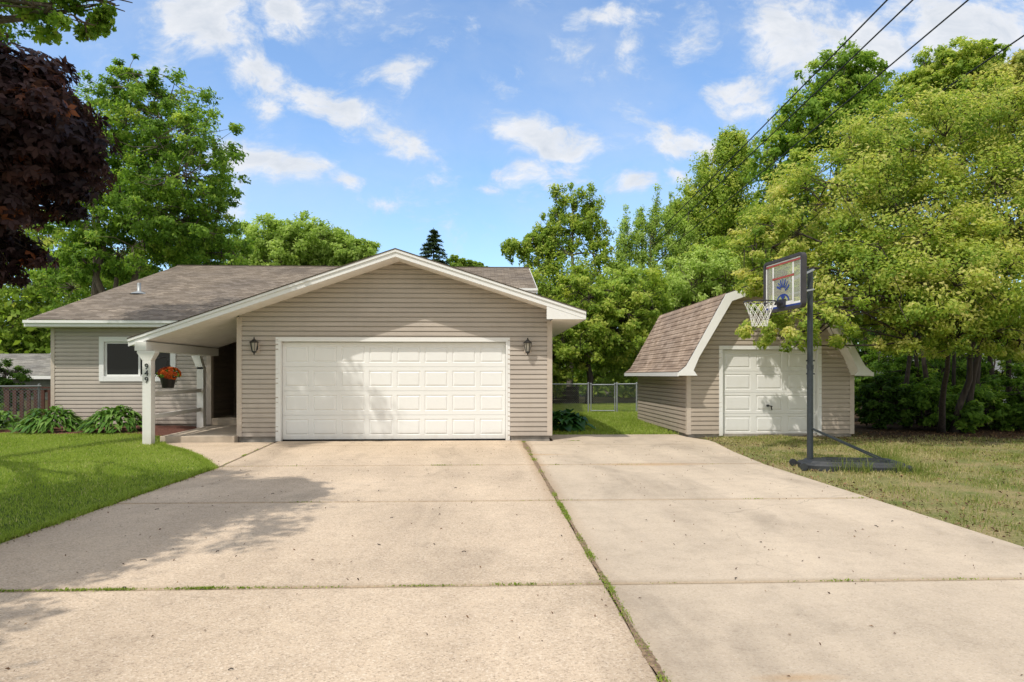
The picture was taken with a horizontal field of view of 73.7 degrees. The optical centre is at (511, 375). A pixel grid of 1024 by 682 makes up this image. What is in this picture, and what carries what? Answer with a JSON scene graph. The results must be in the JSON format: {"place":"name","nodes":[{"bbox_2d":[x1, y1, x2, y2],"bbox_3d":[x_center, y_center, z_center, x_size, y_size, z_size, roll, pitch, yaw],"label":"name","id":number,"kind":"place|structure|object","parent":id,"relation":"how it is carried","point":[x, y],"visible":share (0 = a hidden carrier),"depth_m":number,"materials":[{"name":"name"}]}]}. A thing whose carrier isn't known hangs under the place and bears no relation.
{"place":"outdoors","nodes":[
{"label":"outdoors","id":0,"kind":"place"},
{"bbox_2d":[0,440,658,681],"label":"driveway","id":1,"kind":"structure","parent":0,"point":[363,628],"depth_m":4.68,"materials":[{"name":"concrete"}]},
{"bbox_2d":[0,440,1015,681],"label":"joint weeds","id":2,"kind":"object","parent":1,"relation":"on","point":[567,515],"visible":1,"depth_m":4.50,"materials":[{"name":"green plant"}]},
{"bbox_2d":[123,464,892,669],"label":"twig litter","id":3,"kind":"object","parent":1,"relation":"on","point":[378,544],"visible":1,"depth_m":5.61,"materials":[{"name":"brown plant"}]},
{"bbox_2d":[0,441,1023,676],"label":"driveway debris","id":4,"kind":"object","parent":1,"relation":"on","point":[489,529],"visible":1,"depth_m":5.91,"materials":[{"name":"brown plant"}]},
{"bbox_2d":[523,441,666,681],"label":"joint dirt","id":5,"kind":"structure","parent":1,"relation":"on","point":[650,659],"depth_m":4.00,"materials":[{"name":"brown soil"}]},
{"bbox_2d":[0,387,1023,681],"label":"ground","id":6,"kind":"structure","parent":0,"point":[1008,495],"depth_m":9.37,"materials":[{"name":"green plant"}]},
{"bbox_2d":[0,403,10,427],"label":"shrub","id":7,"kind":"object","parent":6,"relation":"on","point":[2,415],"visible":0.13,"depth_m":16.98,"materials":[{"name":"green plant"}]},
{"bbox_2d":[0,358,33,410],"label":"yew bush","id":8,"kind":"object","parent":6,"relation":"on","point":[16,374],"visible":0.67,"depth_m":25.29,"materials":[{"name":"green plant"}]},
{"bbox_2d":[0,384,41,427],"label":"chain link fence","id":9,"kind":"object","parent":6,"relation":"on","point":[38,391],"visible":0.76,"depth_m":16.80,"materials":[{"name":"metal"}]},
{"bbox_2d":[0,354,50,399],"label":"neighbour house","id":10,"kind":"structure","parent":6,"relation":"on","point":[39,365],"depth_m":36.40,"materials":[{"name":"paint"}]},
{"bbox_2d":[3,387,50,419],"bbox_3d":[-13.072,0.887,21.218,2.380,1.125,4.550,0,0,-2],"label":"wooden fence","id":11,"kind":"object","parent":6,"relation":"on","point":[6,393],"visible":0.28,"depth_m":18.95,"materials":[{"name":"wood"}]},
{"bbox_2d":[0,224,89,353],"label":"bushy tree","id":12,"kind":"object","parent":6,"relation":"on","point":[6,290],"visible":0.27,"depth_m":44.36,"materials":[{"name":"green plant"}]},
{"bbox_2d":[0,266,89,353],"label":"bushy tree","id":13,"kind":"object","parent":6,"relation":"on","point":[44,334],"visible":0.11,"depth_m":44.91,"materials":[{"name":"green plant"}]},
{"bbox_2d":[0,32,122,289],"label":"red maple","id":14,"kind":"object","parent":6,"relation":"on","point":[54,142],"visible":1,"depth_m":6.01,"materials":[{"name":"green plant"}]},
{"bbox_2d":[0,0,132,48],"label":"ash tree","id":15,"kind":"object","parent":6,"relation":"on","point":[96,23],"visible":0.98,"depth_m":10.99,"materials":[{"name":"green plant"}]},
{"bbox_2d":[0,425,196,435],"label":"mulch bed","id":16,"kind":"object","parent":6,"relation":"on","point":[161,430],"visible":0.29,"depth_m":15.98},
{"bbox_2d":[0,410,21,430],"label":"hosta","id":17,"kind":"object","parent":16,"relation":"on","point":[13,420],"visible":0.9,"depth_m":15.98,"materials":[{"name":"green plant"}]},
{"bbox_2d":[8,405,85,433],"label":"hosta","id":18,"kind":"object","parent":16,"relation":"on","point":[29,423],"visible":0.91,"depth_m":15.62,"materials":[{"name":"green plant"}]},
{"bbox_2d":[74,405,141,433],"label":"hosta","id":19,"kind":"object","parent":16,"relation":"on","point":[118,412],"visible":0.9,"depth_m":15.38,"materials":[{"name":"green plant"}]},
{"bbox_2d":[0,431,206,536],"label":"lawn grass","id":20,"kind":"structure","parent":6,"relation":"on","point":[70,454],"depth_m":10.19,"materials":[{"name":"green plant"}]},
{"bbox_2d":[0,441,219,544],"bbox_3d":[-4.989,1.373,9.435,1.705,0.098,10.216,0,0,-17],"label":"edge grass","id":21,"kind":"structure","parent":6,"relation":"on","point":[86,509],"depth_m":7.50,"materials":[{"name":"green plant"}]},
{"bbox_2d":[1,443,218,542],"bbox_3d":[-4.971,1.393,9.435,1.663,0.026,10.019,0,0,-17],"label":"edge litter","id":22,"kind":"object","parent":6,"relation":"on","point":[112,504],"visible":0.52,"depth_m":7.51,"materials":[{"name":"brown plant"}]},
{"bbox_2d":[24,214,259,311],"bbox_3d":[-19.144,-3.611,35.457,11.783,10.094,7.200,0,0,-2],"label":"bushy tree","id":23,"kind":"object","parent":6,"relation":"on","point":[219,254],"visible":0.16,"depth_m":33.98,"materials":[{"name":"green plant"}]},
{"bbox_2d":[37,53,250,295],"bbox_3d":[-15.139,-5.813,28.620,9.578,14.545,6.419,0,0,24],"label":"maple tree","id":24,"kind":"object","parent":6,"relation":"on","point":[143,187],"visible":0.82,"depth_m":27.34,"materials":[{"name":"green plant"}]},
{"bbox_2d":[222,210,344,265],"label":"linden tree","id":25,"kind":"object","parent":6,"relation":"on","point":[274,239],"visible":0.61,"depth_m":53.05,"materials":[{"name":"green plant"}]},
{"bbox_2d":[22,248,586,444],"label":"house","id":26,"kind":"structure","parent":6,"relation":"on","point":[394,344],"depth_m":14.68,"materials":[{"name":"beige plastic"}]},
{"bbox_2d":[99,337,175,380],"bbox_3d":[-9.542,-0.410,17.434,1.910,1.140,0.115,0,0,-2],"label":"window","id":27,"kind":"structure","parent":26,"relation":"in","point":[118,361],"depth_m":17.42,"materials":[{"name":"white paint"}]},
{"bbox_2d":[155,357,181,387],"bbox_3d":[-7.058,-0.060,14.028,0.520,0.640,0.468,0,0,-2],"label":"hanging planter","id":28,"kind":"object","parent":26,"relation":"hanging from","point":[168,376],"visible":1,"depth_m":13.91,"materials":[{"name":"black metal"}]},
{"bbox_2d":[283,342,504,440],"bbox_3d":[-2.522,0.325,14.694,4.760,2.150,0.034,0,0,-2],"label":"garage door","id":29,"kind":"structure","parent":26,"relation":"in","point":[332,390],"depth_m":14.68,"materials":[{"name":"paint"}]},
{"bbox_2d":[290,215,380,265],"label":"linden tree","id":30,"kind":"object","parent":6,"relation":"on","point":[347,249],"visible":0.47,"depth_m":53.72,"materials":[{"name":"green plant"}]},
{"bbox_2d":[419,227,450,265],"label":"spruce tree","id":31,"kind":"object","parent":6,"relation":"on","point":[433,240],"visible":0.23,"depth_m":51.53,"materials":[{"name":"green plant"}]},
{"bbox_2d":[446,254,487,266],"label":"bushy tree","id":32,"kind":"object","parent":6,"relation":"on","point":[455,261],"visible":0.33,"depth_m":58.70,"materials":[{"name":"green plant"}]},
{"bbox_2d":[0,246,1022,397],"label":"woods","id":33,"kind":"object","parent":6,"relation":"on","point":[47,349],"visible":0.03,"depth_m":43.13,"materials":[{"name":"green plant"}]},
{"bbox_2d":[505,385,578,403],"bbox_3d":[-0.348,0.950,31.081,6.800,1.100,0.140,0,0,-2],"label":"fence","id":34,"kind":"object","parent":6,"relation":"on","point":[576,394],"visible":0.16,"depth_m":31.13,"materials":[{"name":"grey metal"}]},
{"bbox_2d":[500,181,615,399],"bbox_3d":[2.497,-4.032,32.916,6.260,10.881,5.260,0,0,-2],"label":"poplar tree","id":35,"kind":"object","parent":6,"relation":"on","point":[547,243],"visible":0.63,"depth_m":32.87,"materials":[{"name":"green plant"}]},
{"bbox_2d":[552,410,577,431],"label":"rhubarb plant","id":36,"kind":"object","parent":6,"relation":"on","point":[563,420],"visible":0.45,"depth_m":16.78,"materials":[{"name":"green plant"}]},
{"bbox_2d":[552,382,588,411],"bbox_3d":[1.591,0.803,23.583,2.175,1.115,0.068,0,0,-2],"label":"chain link fence","id":37,"kind":"object","parent":6,"relation":"on","point":[582,409],"visible":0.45,"depth_m":23.60,"materials":[{"name":"metal"}]},
{"bbox_2d":[552,408,595,430],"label":"rhubarb plant","id":38,"kind":"object","parent":6,"relation":"on","point":[581,421],"visible":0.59,"depth_m":16.96,"materials":[{"name":"green plant"}]},
{"bbox_2d":[590,383,615,411],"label":"chain link gate","id":39,"kind":"structure","parent":6,"relation":"on","point":[600,393],"depth_m":23.64,"materials":[{"name":"metal"}]},
{"bbox_2d":[548,265,674,404],"bbox_3d":[3.449,-1.689,29.751,7.271,6.215,4.194,0,0,-2],"label":"bushy tree","id":40,"kind":"object","parent":6,"relation":"on","point":[580,350],"visible":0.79,"depth_m":29.02,"materials":[{"name":"green plant"}]},
{"bbox_2d":[616,382,637,411],"bbox_3d":[4.829,0.803,23.713,2.451,1.117,0.068,0,0,-2],"label":"chain link fence","id":41,"kind":"object","parent":6,"relation":"on","point":[617,391],"visible":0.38,"depth_m":23.67,"materials":[{"name":"metal"}]},
{"bbox_2d":[603,183,700,310],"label":"birch tree","id":42,"kind":"object","parent":6,"relation":"on","point":[624,252],"visible":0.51,"depth_m":36.17,"materials":[{"name":"green plant"}]},
{"bbox_2d":[586,244,762,392],"bbox_3d":[7.310,-2.361,31.371,8.459,7.529,4.131,0,0,-2],"label":"bushy tree","id":43,"kind":"object","parent":6,"relation":"on","point":[685,289],"visible":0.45,"depth_m":30.61,"materials":[{"name":"green plant"}]},
{"bbox_2d":[659,124,776,267],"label":"willow tree","id":44,"kind":"object","parent":6,"relation":"on","point":[720,221],"visible":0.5,"depth_m":37.60,"materials":[{"name":"green plant"}]},
{"bbox_2d":[671,207,795,310],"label":"bushy tree","id":45,"kind":"object","parent":6,"relation":"on","point":[723,242],"visible":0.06,"depth_m":32.51,"materials":[{"name":"green plant"}]},
{"bbox_2d":[624,279,873,436],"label":"shed","id":46,"kind":"structure","parent":6,"relation":"on","point":[700,369],"depth_m":15.68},
{"bbox_2d":[723,350,815,433],"bbox_3d":[5.907,0.390,15.654,2.200,2.020,0.131,0,0,-2],"label":"overhead door","id":47,"kind":"structure","parent":46,"relation":"in","point":[765,391],"depth_m":15.69,"materials":[{"name":"paint"}]},
{"bbox_2d":[526,434,1023,681],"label":"driveway extension","id":48,"kind":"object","parent":6,"relation":"on","point":[697,622],"visible":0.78,"depth_m":4.89,"materials":[{"name":"concrete"}]},
{"bbox_2d":[743,252,913,472],"bbox_3d":[4.676,-0.185,10.257,2.340,3.190,1.069,0,0,10],"label":"basketball hoop","id":49,"kind":"object","parent":6,"relation":"on","point":[805,276],"visible":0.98,"depth_m":10.33,"materials":[{"name":"black plastic"}]},
{"bbox_2d":[735,36,933,261],"bbox_3d":[16.086,-7.565,33.686,9.931,17.934,5.454,0,0,-2],"label":"cottonwood tree","id":50,"kind":"object","parent":6,"relation":"on","point":[849,79],"visible":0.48,"depth_m":32.74,"materials":[{"name":"green plant"}]},
{"bbox_2d":[850,325,893,372],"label":"shrub","id":51,"kind":"object","parent":6,"relation":"on","point":[861,352],"visible":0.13,"depth_m":26.54,"materials":[{"name":"green plant"}]},
{"bbox_2d":[854,364,902,411],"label":"shrub","id":52,"kind":"object","parent":6,"relation":"on","point":[866,379],"visible":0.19,"depth_m":19.66,"materials":[{"name":"green plant"}]},
{"bbox_2d":[830,440,934,474],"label":"tall grass","id":53,"kind":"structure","parent":6,"relation":"on","point":[918,468],"depth_m":9.85,"materials":[{"name":"green plant"}]},
{"bbox_2d":[854,374,917,428],"bbox_3d":[9.522,0.735,17.662,1.627,1.505,1.638,0,0,-2],"label":"shrub","id":54,"kind":"object","parent":6,"relation":"on","point":[885,408],"visible":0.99,"depth_m":17.32,"materials":[{"name":"green plant"}]},
{"bbox_2d":[861,327,935,380],"bbox_3d":[13.210,-0.379,23.471,2.485,3.560,2.749,0,0,-2],"label":"shrub","id":55,"kind":"object","parent":6,"relation":"on","point":[868,357],"visible":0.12,"depth_m":23.90,"materials":[{"name":"green plant"}]},
{"bbox_2d":[878,333,934,379],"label":"shrub","id":56,"kind":"object","parent":6,"relation":"on","point":[895,366],"visible":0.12,"depth_m":21.51,"materials":[{"name":"green plant"}]},
{"bbox_2d":[890,217,927,423],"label":"understory tree","id":57,"kind":"object","parent":6,"relation":"on","point":[916,361],"depth_m":19.09,"materials":[{"name":"brown plant"}]},
{"bbox_2d":[874,357,950,394],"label":"shrub","id":58,"kind":"object","parent":6,"relation":"on","point":[931,372],"visible":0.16,"depth_m":19.02,"materials":[{"name":"green plant"}]},
{"bbox_2d":[875,212,958,427],"bbox_3d":[10.684,-1.427,18.430,2.300,5.852,2.340,0,0,17],"label":"understory tree","id":59,"kind":"object","parent":6,"relation":"on","point":[907,371],"visible":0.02,"depth_m":18.10,"materials":[{"name":"brown plant"}]},
{"bbox_2d":[917,331,937,426],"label":"understory tree","id":60,"kind":"object","parent":6,"relation":"on","point":[924,368],"depth_m":18.30,"materials":[{"name":"brown plant"}]},
{"bbox_2d":[897,378,967,430],"bbox_3d":[10.639,0.778,17.246,1.785,1.449,1.783,0,0,-2],"label":"shrub","id":61,"kind":"object","parent":6,"relation":"on","point":[923,395],"visible":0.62,"depth_m":16.95,"materials":[{"name":"green plant"}]},
{"bbox_2d":[900,351,966,394],"bbox_3d":[12.622,0.306,20.052,2.266,2.308,2.132,0,0,-2],"label":"shrub","id":62,"kind":"object","parent":6,"relation":"on","point":[936,363],"visible":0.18,"depth_m":19.62,"materials":[{"name":"green plant"}]},
{"bbox_2d":[864,328,1016,400],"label":"neighbour house","id":63,"kind":"structure","parent":6,"relation":"on","point":[997,367],"depth_m":30.91,"materials":[{"name":"paint"}]},
{"bbox_2d":[884,36,1015,164],"bbox_3d":[17.922,-6.159,27.942,5.542,15.137,4.012,0,0,-2],"label":"cottonwood tree","id":64,"kind":"object","parent":6,"relation":"on","point":[948,66],"visible":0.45,"depth_m":26.91,"materials":[{"name":"green plant"}]},
{"bbox_2d":[922,389,992,432],"bbox_3d":[11.102,0.929,16.811,1.297,1.169,1.654,0,0,-2],"label":"shrub","id":65,"kind":"object","parent":6,"relation":"on","point":[973,416],"visible":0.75,"depth_m":16.36,"materials":[{"name":"green plant"}]},
{"bbox_2d":[951,251,970,385],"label":"understory tree","id":66,"kind":"object","parent":6,"relation":"on","point":[953,370],"depth_m":19.13,"materials":[{"name":"brown plant"}]},
{"bbox_2d":[932,331,993,380],"bbox_3d":[13.670,0.028,21.059,1.858,2.839,1.887,0,0,-2],"label":"shrub","id":67,"kind":"object","parent":6,"relation":"on","point":[962,359],"visible":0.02,"depth_m":20.70,"materials":[{"name":"green plant"}]},
{"bbox_2d":[930,378,1011,427],"bbox_3d":[11.964,0.770,17.640,1.698,1.444,1.796,0,0,-32],"label":"shrub","id":68,"kind":"object","parent":6,"relation":"on","point":[987,396],"visible":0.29,"depth_m":17.03,"materials":[{"name":"green plant"}]},
{"bbox_2d":[938,48,1023,391],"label":"cottonwood tree","id":69,"kind":"object","parent":6,"relation":"on","point":[1016,61],"visible":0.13,"depth_m":25.37,"materials":[{"name":"green plant"}]},
{"bbox_2d":[947,231,1023,427],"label":"understory tree","id":70,"kind":"object","parent":6,"relation":"on","point":[978,378],"depth_m":17.96,"materials":[{"name":"brown plant"}]},
{"bbox_2d":[957,335,1015,390],"bbox_3d":[15.746,-0.022,22.594,2.300,2.888,2.174,0,0,36],"label":"shrub","id":71,"kind":"object","parent":6,"relation":"on","point":[1002,372],"visible":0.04,"depth_m":22.24,"materials":[{"name":"green plant"}]},
{"bbox_2d":[962,237,1019,423],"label":"understory tree","id":72,"kind":"object","parent":6,"relation":"on","point":[990,359],"depth_m":18.93,"materials":[{"name":"brown plant"}]},
{"bbox_2d":[965,236,1023,400],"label":"understory tree","id":73,"kind":"object","parent":6,"relation":"on","point":[1008,371],"depth_m":18.11,"materials":[{"name":"brown plant"}]},
{"bbox_2d":[978,361,1023,425],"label":"shrub","id":74,"kind":"object","parent":6,"relation":"on","point":[1018,371],"visible":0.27,"depth_m":18.12,"materials":[{"name":"green plant"}]},
{"bbox_2d":[986,376,1023,430],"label":"shrub","id":75,"kind":"object","parent":6,"relation":"on","point":[1015,415],"visible":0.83,"depth_m":17.06,"materials":[{"name":"green plant"}]},
{"bbox_2d":[999,342,1023,391],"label":"shrub","id":76,"kind":"object","parent":6,"relation":"on","point":[1013,361],"visible":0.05,"depth_m":21.14,"materials":[{"name":"green plant"}]},
{"bbox_2d":[0,0,1023,321],"label":"sky","id":77,"kind":"structure","parent":0,"point":[389,122],"materials":[{"name":"blue"}]},
{"bbox_2d":[552,402,678,434],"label":"back lawn grass","id":78,"kind":"structure","parent":0,"point":[626,420],"depth_m":19.39,"materials":[{"name":"green plant"}]},
{"bbox_2d":[636,0,887,252],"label":"overhead wire","id":79,"kind":"object","parent":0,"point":[850,37],"visible":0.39,"depth_m":16.09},
{"bbox_2d":[631,0,912,264],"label":"overhead wire","id":80,"kind":"object","parent":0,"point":[894,17],"visible":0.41,"depth_m":16.09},
{"bbox_2d":[645,0,968,266],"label":"overhead wire","id":81,"kind":"object","parent":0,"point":[954,11],"visible":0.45,"depth_m":16.08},
{"bbox_2d":[664,35,1023,274],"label":"overhead wire","id":82,"kind":"object","parent":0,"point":[946,87],"visible":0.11,"depth_m":14.54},
{"bbox_2d":[703,429,1023,545],"bbox_3d":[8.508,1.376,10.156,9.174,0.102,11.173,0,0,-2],"label":"yard grass","id":83,"kind":"structure","parent":0,"point":[914,450],"depth_m":11.00,"materials":[{"name":"green plant"}]},
{"label":"terrain","id":84,"kind":"structure","parent":0,"visible":0},
{"bbox_2d":[727,64,1023,432],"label":"amur maple","id":85,"kind":"object","parent":84,"relation":"on","point":[897,276],"visible":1,"depth_m":14.00,"materials":[{"name":"green plant"}]}
]}

